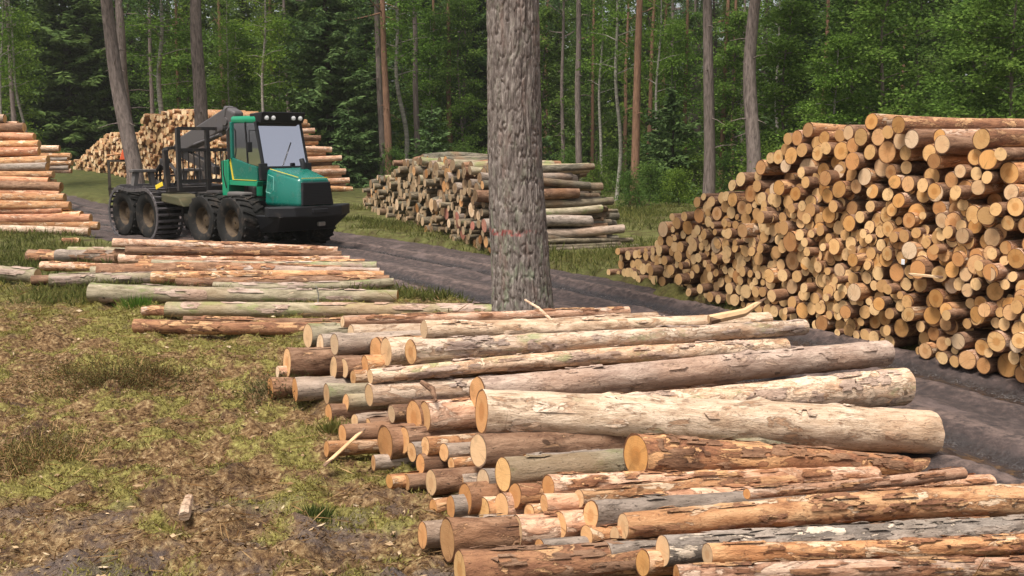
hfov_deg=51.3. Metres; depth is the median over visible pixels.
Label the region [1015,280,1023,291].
stacked log
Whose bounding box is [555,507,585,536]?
pine log
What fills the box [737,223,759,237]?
stacked log
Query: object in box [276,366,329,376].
pine log
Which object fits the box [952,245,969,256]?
stacked log
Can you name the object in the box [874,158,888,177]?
stacked log
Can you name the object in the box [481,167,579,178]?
greyish log
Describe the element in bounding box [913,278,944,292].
stacked log
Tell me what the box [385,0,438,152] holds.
leafy tree
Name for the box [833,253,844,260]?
stacked log
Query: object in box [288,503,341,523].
grass tuft
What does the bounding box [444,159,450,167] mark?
greyish log
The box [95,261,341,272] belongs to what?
felled log
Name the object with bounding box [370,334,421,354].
pine log
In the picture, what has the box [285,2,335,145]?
leafy tree
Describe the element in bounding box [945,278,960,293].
stacked log
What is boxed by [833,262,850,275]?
stacked log
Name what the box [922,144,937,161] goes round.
stacked log
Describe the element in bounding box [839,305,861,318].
stacked log
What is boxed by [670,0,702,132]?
pine tree
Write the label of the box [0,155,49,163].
timber log
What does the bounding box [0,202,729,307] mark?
grass
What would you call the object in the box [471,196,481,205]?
greyish log
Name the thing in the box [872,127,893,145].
stacked log
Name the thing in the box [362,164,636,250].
log stack
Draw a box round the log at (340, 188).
[331,186,352,191]
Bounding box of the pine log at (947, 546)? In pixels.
[702,532,1023,562]
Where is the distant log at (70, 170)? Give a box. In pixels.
[48,168,72,172]
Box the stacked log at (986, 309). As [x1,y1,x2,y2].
[978,301,997,316]
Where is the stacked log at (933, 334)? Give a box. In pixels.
[927,327,946,340]
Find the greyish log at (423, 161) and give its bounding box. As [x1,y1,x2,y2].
[419,157,437,165]
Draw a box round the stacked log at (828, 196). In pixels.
[822,188,838,203]
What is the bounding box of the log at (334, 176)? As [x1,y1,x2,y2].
[322,175,341,177]
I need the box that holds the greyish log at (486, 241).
[484,235,606,247]
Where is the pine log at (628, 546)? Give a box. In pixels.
[607,540,656,554]
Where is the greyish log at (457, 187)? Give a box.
[452,182,462,193]
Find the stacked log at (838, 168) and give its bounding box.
[834,164,846,177]
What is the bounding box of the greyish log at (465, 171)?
[463,167,472,175]
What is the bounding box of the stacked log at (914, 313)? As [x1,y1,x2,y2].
[903,306,926,320]
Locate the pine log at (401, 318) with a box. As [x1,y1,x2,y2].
[340,306,630,326]
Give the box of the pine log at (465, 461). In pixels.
[448,456,474,467]
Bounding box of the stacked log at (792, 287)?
[786,279,802,293]
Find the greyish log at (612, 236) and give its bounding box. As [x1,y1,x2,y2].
[488,235,618,253]
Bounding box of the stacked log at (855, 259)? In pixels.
[847,253,866,266]
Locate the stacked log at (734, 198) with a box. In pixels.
[727,192,745,206]
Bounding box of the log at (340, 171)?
[312,168,345,174]
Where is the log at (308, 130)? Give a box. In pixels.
[302,128,314,133]
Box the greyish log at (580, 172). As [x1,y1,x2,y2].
[486,163,589,173]
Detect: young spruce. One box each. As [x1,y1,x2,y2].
[328,109,377,187]
[409,106,453,156]
[541,120,558,160]
[623,103,682,193]
[627,81,703,203]
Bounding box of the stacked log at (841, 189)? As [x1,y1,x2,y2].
[832,181,853,197]
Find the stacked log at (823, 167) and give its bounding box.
[817,163,833,175]
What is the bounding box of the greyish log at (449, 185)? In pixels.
[446,182,452,189]
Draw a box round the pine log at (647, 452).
[623,433,913,474]
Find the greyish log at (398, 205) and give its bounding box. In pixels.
[395,199,401,210]
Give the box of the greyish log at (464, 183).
[462,179,467,187]
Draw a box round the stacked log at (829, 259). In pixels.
[825,251,834,263]
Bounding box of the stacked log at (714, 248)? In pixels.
[711,237,723,252]
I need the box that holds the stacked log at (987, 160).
[978,149,1023,169]
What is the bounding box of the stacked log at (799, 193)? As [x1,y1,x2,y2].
[790,186,814,200]
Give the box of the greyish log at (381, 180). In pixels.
[379,177,385,183]
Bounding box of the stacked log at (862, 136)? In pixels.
[854,128,873,145]
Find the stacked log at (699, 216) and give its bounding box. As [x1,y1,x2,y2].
[694,207,705,223]
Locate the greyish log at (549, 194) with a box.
[473,188,579,201]
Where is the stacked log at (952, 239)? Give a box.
[946,225,955,241]
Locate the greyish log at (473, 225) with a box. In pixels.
[470,221,481,229]
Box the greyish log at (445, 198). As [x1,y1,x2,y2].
[442,194,449,201]
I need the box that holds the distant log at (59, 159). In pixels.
[50,157,69,160]
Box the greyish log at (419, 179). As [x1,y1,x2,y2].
[416,175,423,184]
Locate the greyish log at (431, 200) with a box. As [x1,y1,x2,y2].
[429,196,439,210]
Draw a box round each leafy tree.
[0,5,47,144]
[123,0,193,131]
[139,22,218,124]
[188,15,272,110]
[239,11,315,134]
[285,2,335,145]
[342,0,410,148]
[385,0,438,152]
[393,5,460,152]
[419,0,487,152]
[421,0,487,153]
[539,0,592,162]
[557,0,632,177]
[625,15,702,167]
[647,4,727,169]
[686,3,774,167]
[720,0,857,179]
[772,27,885,141]
[790,0,914,129]
[793,0,892,127]
[813,0,964,124]
[846,0,947,118]
[862,0,981,116]
[905,0,1023,117]
[911,0,1023,116]
[913,0,1023,117]
[933,0,1023,118]
[998,37,1023,118]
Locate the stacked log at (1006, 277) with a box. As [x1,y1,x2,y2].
[998,269,1023,285]
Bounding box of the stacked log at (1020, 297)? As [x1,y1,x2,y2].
[1013,294,1023,306]
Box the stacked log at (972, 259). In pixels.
[967,254,984,274]
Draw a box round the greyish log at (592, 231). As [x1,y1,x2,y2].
[547,224,624,237]
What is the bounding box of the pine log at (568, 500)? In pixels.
[540,473,996,512]
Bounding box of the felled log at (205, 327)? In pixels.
[132,319,339,334]
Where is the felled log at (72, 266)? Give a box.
[39,261,111,271]
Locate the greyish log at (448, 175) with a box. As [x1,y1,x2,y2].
[445,172,456,181]
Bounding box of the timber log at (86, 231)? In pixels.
[0,225,90,235]
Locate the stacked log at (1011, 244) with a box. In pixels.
[1001,239,1022,254]
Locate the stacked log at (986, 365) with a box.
[977,356,998,373]
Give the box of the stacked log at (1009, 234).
[994,223,1023,238]
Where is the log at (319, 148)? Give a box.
[306,146,331,151]
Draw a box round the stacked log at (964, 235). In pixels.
[955,228,983,243]
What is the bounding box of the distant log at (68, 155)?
[39,152,71,158]
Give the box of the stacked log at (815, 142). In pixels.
[811,136,820,148]
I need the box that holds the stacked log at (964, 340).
[951,329,992,349]
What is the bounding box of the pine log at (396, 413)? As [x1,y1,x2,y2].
[388,404,407,422]
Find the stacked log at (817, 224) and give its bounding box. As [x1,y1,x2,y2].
[814,222,825,227]
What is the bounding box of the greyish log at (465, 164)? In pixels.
[461,159,560,169]
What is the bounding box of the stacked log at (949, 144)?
[934,135,974,154]
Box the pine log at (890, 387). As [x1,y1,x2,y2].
[623,368,915,407]
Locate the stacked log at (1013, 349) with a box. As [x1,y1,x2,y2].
[1009,340,1023,352]
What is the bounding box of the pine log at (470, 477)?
[462,473,477,481]
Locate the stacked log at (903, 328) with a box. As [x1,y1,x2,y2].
[894,318,923,337]
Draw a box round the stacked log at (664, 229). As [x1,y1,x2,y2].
[658,221,674,236]
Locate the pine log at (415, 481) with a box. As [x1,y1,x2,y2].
[405,473,426,489]
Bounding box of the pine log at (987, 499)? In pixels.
[617,482,1023,539]
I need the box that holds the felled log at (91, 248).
[67,247,124,249]
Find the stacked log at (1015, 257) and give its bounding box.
[1007,248,1023,269]
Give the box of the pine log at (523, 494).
[509,457,930,508]
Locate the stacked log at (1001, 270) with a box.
[982,263,1014,279]
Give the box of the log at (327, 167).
[312,165,339,168]
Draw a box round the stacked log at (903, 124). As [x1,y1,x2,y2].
[892,116,1023,133]
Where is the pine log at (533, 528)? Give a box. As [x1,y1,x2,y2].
[514,510,564,544]
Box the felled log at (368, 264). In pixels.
[151,259,376,267]
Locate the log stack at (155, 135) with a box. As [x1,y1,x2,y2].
[73,109,314,183]
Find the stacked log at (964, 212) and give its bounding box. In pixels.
[961,202,986,216]
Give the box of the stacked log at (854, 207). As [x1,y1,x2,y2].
[846,200,877,214]
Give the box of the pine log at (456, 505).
[446,494,478,516]
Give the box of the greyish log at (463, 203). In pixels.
[459,200,470,206]
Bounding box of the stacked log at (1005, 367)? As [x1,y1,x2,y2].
[997,352,1019,377]
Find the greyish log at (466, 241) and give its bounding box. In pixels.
[465,237,472,243]
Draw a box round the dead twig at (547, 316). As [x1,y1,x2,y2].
[524,299,552,319]
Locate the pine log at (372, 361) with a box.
[361,354,418,370]
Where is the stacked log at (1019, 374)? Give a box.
[1014,365,1023,382]
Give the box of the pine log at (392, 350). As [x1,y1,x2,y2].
[381,337,422,366]
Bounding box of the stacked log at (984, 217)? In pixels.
[977,206,1002,224]
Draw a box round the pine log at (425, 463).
[416,453,448,472]
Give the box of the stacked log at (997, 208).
[989,202,1009,215]
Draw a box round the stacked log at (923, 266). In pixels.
[910,259,939,279]
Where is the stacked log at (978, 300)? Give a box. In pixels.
[974,296,991,305]
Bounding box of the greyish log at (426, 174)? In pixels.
[425,169,431,177]
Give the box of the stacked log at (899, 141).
[893,134,905,149]
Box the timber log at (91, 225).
[0,221,99,229]
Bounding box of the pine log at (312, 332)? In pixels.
[303,322,347,346]
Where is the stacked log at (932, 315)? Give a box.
[923,306,941,324]
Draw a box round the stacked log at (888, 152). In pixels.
[878,140,924,163]
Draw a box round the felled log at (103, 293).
[86,282,398,303]
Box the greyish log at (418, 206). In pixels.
[415,203,423,212]
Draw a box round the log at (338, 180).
[327,177,349,183]
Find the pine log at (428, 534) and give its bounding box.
[418,513,513,548]
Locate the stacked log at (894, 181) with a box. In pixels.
[888,175,916,188]
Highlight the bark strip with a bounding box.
[420,380,437,401]
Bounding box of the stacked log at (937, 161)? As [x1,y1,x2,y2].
[927,153,970,168]
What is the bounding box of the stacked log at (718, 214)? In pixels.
[712,206,726,220]
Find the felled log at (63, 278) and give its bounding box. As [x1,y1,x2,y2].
[48,270,168,285]
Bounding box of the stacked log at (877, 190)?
[868,184,888,198]
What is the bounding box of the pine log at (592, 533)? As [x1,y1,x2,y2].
[580,523,616,542]
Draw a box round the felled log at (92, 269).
[90,266,95,272]
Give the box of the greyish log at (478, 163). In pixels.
[468,161,554,166]
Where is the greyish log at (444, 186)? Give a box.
[442,181,445,191]
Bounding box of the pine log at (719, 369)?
[469,340,894,406]
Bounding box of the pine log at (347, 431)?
[338,421,406,439]
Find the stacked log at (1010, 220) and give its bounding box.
[1002,215,1023,230]
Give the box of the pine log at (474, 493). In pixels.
[459,451,891,514]
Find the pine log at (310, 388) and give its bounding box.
[292,376,350,401]
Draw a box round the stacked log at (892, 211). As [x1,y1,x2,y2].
[886,203,898,216]
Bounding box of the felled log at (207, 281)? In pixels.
[175,274,388,286]
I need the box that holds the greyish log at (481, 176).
[477,172,572,182]
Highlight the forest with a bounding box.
[8,0,1023,172]
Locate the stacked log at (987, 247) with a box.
[983,245,999,261]
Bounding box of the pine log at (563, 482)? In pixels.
[542,466,881,492]
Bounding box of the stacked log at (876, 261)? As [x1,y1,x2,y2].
[872,252,883,268]
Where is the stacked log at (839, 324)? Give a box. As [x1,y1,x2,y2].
[835,320,844,328]
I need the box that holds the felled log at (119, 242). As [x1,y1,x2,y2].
[112,238,337,250]
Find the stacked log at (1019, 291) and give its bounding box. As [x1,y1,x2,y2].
[1014,289,1023,296]
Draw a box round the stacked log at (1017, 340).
[1011,332,1023,348]
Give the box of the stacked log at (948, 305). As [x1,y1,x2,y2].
[940,301,967,315]
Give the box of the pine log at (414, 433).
[401,424,478,453]
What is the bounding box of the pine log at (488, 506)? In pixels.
[478,496,495,516]
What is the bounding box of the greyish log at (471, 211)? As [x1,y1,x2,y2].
[468,202,473,217]
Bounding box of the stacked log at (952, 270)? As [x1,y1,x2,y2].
[945,261,959,277]
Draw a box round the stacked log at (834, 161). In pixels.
[831,156,844,167]
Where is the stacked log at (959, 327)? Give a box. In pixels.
[944,318,965,334]
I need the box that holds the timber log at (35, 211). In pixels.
[0,208,64,213]
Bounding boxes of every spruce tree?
[0,0,86,139]
[0,0,149,162]
[76,1,147,130]
[247,0,348,142]
[265,0,398,178]
[323,0,413,169]
[387,0,471,158]
[732,0,842,172]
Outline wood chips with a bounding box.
[0,306,443,575]
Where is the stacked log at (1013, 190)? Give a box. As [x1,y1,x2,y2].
[1004,184,1023,199]
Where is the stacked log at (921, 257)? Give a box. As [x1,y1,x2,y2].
[915,255,928,259]
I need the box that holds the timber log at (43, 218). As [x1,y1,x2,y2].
[0,214,92,221]
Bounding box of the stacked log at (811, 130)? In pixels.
[803,122,845,137]
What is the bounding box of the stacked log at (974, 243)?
[956,237,981,249]
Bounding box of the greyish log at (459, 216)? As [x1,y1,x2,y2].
[455,212,464,220]
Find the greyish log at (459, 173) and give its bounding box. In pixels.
[456,169,462,179]
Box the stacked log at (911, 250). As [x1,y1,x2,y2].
[901,241,926,258]
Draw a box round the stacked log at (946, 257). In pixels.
[938,249,952,262]
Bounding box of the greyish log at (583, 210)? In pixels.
[546,205,602,214]
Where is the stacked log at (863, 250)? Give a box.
[858,247,866,252]
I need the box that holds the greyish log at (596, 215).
[584,212,601,218]
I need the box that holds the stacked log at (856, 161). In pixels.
[845,152,875,169]
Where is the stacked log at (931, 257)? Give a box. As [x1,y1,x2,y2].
[926,246,937,260]
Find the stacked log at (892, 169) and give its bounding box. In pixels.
[885,164,913,178]
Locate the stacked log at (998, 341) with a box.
[987,330,1012,351]
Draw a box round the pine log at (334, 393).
[323,378,446,404]
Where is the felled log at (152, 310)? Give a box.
[141,305,164,315]
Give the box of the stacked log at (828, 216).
[822,207,839,222]
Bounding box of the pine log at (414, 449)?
[407,441,421,461]
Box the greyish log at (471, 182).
[468,179,477,187]
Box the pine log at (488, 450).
[470,431,626,467]
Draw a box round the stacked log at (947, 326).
[939,318,955,331]
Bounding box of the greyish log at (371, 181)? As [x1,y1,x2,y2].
[369,179,378,188]
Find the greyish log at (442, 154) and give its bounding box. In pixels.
[421,152,487,156]
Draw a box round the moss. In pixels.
[0,281,464,575]
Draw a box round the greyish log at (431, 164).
[428,160,436,167]
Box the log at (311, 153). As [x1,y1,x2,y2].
[306,151,325,156]
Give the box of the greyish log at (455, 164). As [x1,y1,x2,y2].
[450,159,476,170]
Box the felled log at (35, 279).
[30,272,131,284]
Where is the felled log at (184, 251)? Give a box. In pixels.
[125,246,340,255]
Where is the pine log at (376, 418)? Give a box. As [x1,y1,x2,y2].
[366,415,389,422]
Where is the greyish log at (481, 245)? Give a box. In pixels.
[476,237,483,250]
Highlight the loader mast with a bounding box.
[106,144,124,196]
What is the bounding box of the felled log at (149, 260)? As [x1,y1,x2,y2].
[138,258,364,262]
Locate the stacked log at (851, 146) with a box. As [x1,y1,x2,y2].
[846,137,866,152]
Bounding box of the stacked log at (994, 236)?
[984,227,1019,246]
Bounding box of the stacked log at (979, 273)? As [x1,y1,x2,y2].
[975,269,982,276]
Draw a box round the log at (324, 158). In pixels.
[308,155,341,162]
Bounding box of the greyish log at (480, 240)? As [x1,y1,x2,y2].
[478,235,483,243]
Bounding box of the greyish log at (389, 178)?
[387,175,394,182]
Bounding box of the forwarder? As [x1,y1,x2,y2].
[108,106,349,243]
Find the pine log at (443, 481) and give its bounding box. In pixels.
[425,466,494,495]
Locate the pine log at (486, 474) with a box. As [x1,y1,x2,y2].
[477,450,877,483]
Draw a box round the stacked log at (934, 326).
[927,323,939,327]
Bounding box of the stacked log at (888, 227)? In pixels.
[882,221,901,236]
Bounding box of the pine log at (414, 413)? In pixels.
[406,396,469,425]
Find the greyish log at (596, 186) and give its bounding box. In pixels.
[556,182,602,190]
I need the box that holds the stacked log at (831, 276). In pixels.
[826,273,837,289]
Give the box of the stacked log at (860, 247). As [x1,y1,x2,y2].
[857,245,869,252]
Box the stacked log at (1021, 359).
[1019,355,1023,367]
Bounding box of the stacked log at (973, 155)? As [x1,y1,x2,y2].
[967,148,985,165]
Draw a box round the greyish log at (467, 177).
[462,170,476,179]
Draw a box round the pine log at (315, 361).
[283,347,369,376]
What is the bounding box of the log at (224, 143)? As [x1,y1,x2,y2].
[217,140,317,146]
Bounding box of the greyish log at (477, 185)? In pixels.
[474,182,555,189]
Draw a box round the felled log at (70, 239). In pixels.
[61,238,80,243]
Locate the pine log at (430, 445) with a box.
[421,433,478,455]
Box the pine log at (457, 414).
[421,380,773,431]
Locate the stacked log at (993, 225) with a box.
[981,218,1001,227]
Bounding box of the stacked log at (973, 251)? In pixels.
[969,248,983,256]
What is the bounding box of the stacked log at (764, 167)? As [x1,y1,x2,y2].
[756,160,785,174]
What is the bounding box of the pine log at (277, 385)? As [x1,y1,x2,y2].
[267,377,292,398]
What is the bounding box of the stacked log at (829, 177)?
[819,170,845,185]
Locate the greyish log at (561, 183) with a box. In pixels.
[481,178,590,189]
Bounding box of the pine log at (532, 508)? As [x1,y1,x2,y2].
[524,503,542,513]
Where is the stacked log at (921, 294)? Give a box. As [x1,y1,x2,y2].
[911,292,928,296]
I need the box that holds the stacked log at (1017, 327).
[1011,321,1023,334]
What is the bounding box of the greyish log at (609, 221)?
[594,219,611,225]
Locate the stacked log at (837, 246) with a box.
[828,238,846,254]
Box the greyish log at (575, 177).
[543,172,577,180]
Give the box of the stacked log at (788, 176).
[784,173,798,179]
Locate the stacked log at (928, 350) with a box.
[918,341,939,358]
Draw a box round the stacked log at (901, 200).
[892,193,920,207]
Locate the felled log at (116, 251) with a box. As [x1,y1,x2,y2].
[113,248,124,261]
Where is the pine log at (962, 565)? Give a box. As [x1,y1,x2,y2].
[673,554,1023,575]
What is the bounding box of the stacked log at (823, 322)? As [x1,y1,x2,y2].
[815,315,835,330]
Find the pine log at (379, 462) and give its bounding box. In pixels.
[371,454,415,470]
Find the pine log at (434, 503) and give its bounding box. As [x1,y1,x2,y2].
[429,497,447,512]
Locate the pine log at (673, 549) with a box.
[655,514,1023,566]
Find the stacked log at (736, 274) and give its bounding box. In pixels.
[733,269,739,283]
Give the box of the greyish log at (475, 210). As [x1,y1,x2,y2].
[474,208,482,218]
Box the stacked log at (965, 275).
[959,267,972,281]
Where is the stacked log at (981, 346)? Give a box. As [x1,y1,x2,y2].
[975,338,989,355]
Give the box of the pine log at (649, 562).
[635,549,672,575]
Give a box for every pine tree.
[0,0,25,120]
[57,0,155,183]
[89,0,155,183]
[121,0,211,182]
[126,0,158,113]
[156,0,182,108]
[205,0,245,106]
[252,0,275,105]
[280,0,305,111]
[331,0,398,174]
[370,0,384,175]
[405,0,424,155]
[422,0,439,102]
[428,0,454,151]
[441,0,469,149]
[486,0,553,311]
[540,0,582,163]
[541,0,567,157]
[562,0,591,180]
[570,0,596,179]
[585,0,654,204]
[608,0,644,174]
[635,0,663,176]
[641,0,680,138]
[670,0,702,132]
[676,0,691,181]
[683,0,712,180]
[692,0,731,188]
[702,0,728,193]
[713,0,737,180]
[729,0,766,171]
[738,0,764,170]
[821,0,829,112]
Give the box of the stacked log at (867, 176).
[858,168,888,185]
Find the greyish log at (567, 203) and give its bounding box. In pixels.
[545,197,614,208]
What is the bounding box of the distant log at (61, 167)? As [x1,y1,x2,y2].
[49,165,70,169]
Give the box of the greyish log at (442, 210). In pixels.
[440,208,444,216]
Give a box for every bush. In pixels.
[364,143,378,172]
[375,144,410,177]
[447,140,480,152]
[546,144,595,181]
[580,161,622,197]
[589,143,630,189]
[607,166,658,208]
[623,157,675,206]
[650,164,702,206]
[676,149,724,196]
[695,150,746,195]
[717,135,782,190]
[749,138,782,168]
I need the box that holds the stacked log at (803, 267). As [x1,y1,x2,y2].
[800,256,812,269]
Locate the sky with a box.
[0,0,967,145]
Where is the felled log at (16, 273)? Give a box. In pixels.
[0,266,41,282]
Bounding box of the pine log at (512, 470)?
[495,437,799,491]
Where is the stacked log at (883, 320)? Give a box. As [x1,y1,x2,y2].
[878,310,893,325]
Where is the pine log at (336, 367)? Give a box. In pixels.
[330,354,373,377]
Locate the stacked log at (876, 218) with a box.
[872,212,880,227]
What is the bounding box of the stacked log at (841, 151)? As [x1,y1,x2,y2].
[833,141,849,159]
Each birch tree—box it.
[0,0,37,113]
[0,0,56,132]
[91,0,230,113]
[207,0,252,105]
[223,0,304,111]
[303,0,389,68]
[339,0,459,158]
[565,0,632,181]
[574,0,672,200]
[622,0,696,128]
[737,0,818,141]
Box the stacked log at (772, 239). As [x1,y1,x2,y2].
[768,235,775,242]
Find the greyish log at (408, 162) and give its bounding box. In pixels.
[406,159,411,166]
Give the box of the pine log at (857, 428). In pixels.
[475,389,944,453]
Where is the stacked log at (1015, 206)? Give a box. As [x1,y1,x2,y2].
[1006,197,1023,215]
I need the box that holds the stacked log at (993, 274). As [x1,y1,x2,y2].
[985,267,1003,281]
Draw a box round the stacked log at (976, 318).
[970,305,996,323]
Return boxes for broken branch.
[179,494,193,520]
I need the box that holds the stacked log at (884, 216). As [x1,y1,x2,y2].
[880,207,896,222]
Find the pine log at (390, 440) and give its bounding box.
[377,423,415,459]
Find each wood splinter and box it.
[323,427,365,466]
[908,273,942,278]
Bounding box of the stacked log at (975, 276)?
[960,263,977,281]
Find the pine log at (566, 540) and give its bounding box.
[535,536,588,544]
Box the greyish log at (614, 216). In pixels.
[608,212,619,219]
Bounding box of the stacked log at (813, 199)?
[805,195,828,204]
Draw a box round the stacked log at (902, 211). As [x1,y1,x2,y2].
[891,202,909,216]
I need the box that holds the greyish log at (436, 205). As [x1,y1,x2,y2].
[433,199,441,211]
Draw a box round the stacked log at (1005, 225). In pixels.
[1001,217,1022,229]
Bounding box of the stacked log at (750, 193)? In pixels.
[745,185,760,201]
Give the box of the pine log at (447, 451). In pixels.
[439,442,470,461]
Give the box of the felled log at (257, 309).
[164,302,491,317]
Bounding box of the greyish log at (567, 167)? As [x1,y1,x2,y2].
[542,163,594,171]
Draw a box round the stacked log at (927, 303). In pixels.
[926,294,930,306]
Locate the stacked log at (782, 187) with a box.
[773,179,801,194]
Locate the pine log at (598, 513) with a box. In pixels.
[583,488,874,526]
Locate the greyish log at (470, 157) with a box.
[443,156,487,162]
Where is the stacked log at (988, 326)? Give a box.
[977,325,992,328]
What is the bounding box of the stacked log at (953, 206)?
[949,202,960,212]
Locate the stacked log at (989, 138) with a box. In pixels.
[972,129,1023,148]
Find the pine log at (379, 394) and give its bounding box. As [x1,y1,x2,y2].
[365,373,520,405]
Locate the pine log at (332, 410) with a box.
[325,403,387,419]
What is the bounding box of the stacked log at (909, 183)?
[901,175,923,191]
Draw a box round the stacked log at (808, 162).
[799,158,830,167]
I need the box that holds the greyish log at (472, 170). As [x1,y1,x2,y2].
[468,166,482,174]
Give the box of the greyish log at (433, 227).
[430,224,440,232]
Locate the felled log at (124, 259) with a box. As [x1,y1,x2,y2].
[118,254,349,263]
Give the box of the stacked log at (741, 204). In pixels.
[737,199,752,214]
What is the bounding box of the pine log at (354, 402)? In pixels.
[343,393,388,410]
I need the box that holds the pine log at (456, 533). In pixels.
[440,490,876,561]
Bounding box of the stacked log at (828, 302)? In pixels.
[824,300,839,305]
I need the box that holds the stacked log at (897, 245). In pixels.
[889,227,906,249]
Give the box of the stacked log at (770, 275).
[764,268,779,282]
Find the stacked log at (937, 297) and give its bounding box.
[928,288,973,307]
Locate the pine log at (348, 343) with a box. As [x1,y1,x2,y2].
[330,330,420,355]
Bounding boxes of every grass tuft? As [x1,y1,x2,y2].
[113,292,159,310]
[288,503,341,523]
[316,415,351,435]
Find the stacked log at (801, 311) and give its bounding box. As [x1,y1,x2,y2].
[796,301,815,318]
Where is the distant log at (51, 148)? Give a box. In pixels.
[40,145,60,151]
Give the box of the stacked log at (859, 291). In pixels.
[847,283,878,300]
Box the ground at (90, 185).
[0,163,1014,575]
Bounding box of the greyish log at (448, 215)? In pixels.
[444,208,452,219]
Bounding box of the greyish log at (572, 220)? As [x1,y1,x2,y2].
[481,215,593,232]
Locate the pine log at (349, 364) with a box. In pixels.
[342,357,362,377]
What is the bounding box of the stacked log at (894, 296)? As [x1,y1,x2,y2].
[890,289,905,299]
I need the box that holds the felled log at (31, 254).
[25,249,118,263]
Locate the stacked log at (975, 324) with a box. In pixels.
[970,317,990,325]
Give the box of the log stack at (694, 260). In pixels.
[607,125,1023,370]
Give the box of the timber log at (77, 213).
[51,211,83,215]
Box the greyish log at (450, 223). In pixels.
[447,218,454,227]
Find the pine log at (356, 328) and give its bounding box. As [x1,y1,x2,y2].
[348,312,658,332]
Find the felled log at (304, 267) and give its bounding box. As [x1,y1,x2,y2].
[201,264,379,270]
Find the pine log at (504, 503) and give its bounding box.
[495,492,523,515]
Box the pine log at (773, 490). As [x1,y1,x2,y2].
[743,466,967,499]
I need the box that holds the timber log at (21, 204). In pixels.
[0,200,71,210]
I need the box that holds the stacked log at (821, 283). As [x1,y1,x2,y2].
[817,273,825,287]
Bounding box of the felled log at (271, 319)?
[183,316,340,321]
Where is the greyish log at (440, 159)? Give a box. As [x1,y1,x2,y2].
[437,156,469,161]
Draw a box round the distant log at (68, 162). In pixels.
[50,160,73,165]
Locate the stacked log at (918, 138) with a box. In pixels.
[905,129,937,148]
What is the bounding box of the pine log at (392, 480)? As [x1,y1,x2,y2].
[386,471,420,488]
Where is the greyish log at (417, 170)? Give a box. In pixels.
[412,166,426,175]
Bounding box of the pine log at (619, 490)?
[575,475,797,507]
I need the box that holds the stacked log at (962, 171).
[954,164,979,177]
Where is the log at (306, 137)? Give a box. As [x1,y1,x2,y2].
[220,135,320,140]
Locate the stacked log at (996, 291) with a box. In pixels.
[987,281,1014,300]
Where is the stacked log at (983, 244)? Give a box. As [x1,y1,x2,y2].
[979,234,986,248]
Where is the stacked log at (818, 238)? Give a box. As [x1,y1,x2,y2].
[806,228,822,241]
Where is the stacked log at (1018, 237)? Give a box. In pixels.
[1013,235,1023,239]
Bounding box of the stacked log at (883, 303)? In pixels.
[873,296,895,310]
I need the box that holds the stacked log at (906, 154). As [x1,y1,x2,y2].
[899,145,923,160]
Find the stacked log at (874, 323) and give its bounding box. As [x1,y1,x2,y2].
[869,315,881,328]
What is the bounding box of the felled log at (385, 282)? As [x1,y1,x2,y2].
[212,278,393,289]
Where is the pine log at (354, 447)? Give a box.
[324,439,379,456]
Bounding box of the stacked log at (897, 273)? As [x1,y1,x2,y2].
[890,263,910,281]
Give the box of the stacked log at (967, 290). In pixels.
[961,283,986,296]
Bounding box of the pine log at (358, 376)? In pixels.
[350,362,637,382]
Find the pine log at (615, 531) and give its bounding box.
[610,526,622,540]
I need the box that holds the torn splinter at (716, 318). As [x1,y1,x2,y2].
[707,298,765,324]
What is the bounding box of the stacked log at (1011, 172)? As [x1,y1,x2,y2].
[1000,161,1023,183]
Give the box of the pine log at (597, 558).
[454,515,988,575]
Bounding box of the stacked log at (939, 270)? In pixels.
[931,265,948,282]
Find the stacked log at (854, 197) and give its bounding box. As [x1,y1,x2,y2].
[846,193,867,200]
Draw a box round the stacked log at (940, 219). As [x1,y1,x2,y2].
[935,212,948,227]
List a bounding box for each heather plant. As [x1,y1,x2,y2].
[0,342,241,401]
[0,405,139,485]
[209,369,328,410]
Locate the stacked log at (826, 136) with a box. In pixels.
[819,131,837,143]
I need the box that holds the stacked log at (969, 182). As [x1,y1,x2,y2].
[958,179,989,199]
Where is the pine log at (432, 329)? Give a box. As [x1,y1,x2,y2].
[420,312,772,338]
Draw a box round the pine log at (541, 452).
[522,448,623,455]
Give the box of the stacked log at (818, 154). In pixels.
[812,145,833,160]
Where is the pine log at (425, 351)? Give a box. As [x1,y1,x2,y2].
[405,319,809,364]
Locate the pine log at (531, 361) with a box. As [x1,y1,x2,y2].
[367,337,790,383]
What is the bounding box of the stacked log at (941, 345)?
[936,335,952,351]
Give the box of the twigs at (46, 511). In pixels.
[0,285,986,575]
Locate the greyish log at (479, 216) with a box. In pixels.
[476,210,488,219]
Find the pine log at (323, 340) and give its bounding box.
[316,332,341,347]
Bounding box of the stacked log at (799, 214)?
[796,208,804,220]
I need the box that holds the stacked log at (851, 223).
[843,214,865,231]
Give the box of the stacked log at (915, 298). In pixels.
[902,292,929,304]
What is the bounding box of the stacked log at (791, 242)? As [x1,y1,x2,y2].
[783,231,800,251]
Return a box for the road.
[66,194,1023,555]
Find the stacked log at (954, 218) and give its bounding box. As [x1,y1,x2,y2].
[945,211,964,226]
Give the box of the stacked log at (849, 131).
[843,125,865,139]
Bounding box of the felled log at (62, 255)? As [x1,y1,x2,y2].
[54,249,113,261]
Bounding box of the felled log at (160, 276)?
[150,270,383,284]
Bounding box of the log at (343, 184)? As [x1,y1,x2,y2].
[330,183,345,185]
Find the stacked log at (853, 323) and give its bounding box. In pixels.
[845,319,861,332]
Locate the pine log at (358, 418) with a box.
[351,411,387,423]
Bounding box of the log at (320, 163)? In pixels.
[311,161,331,165]
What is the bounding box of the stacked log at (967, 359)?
[958,349,983,368]
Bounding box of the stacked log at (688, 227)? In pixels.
[682,221,701,234]
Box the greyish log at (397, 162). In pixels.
[392,160,402,165]
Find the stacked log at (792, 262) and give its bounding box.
[785,252,801,270]

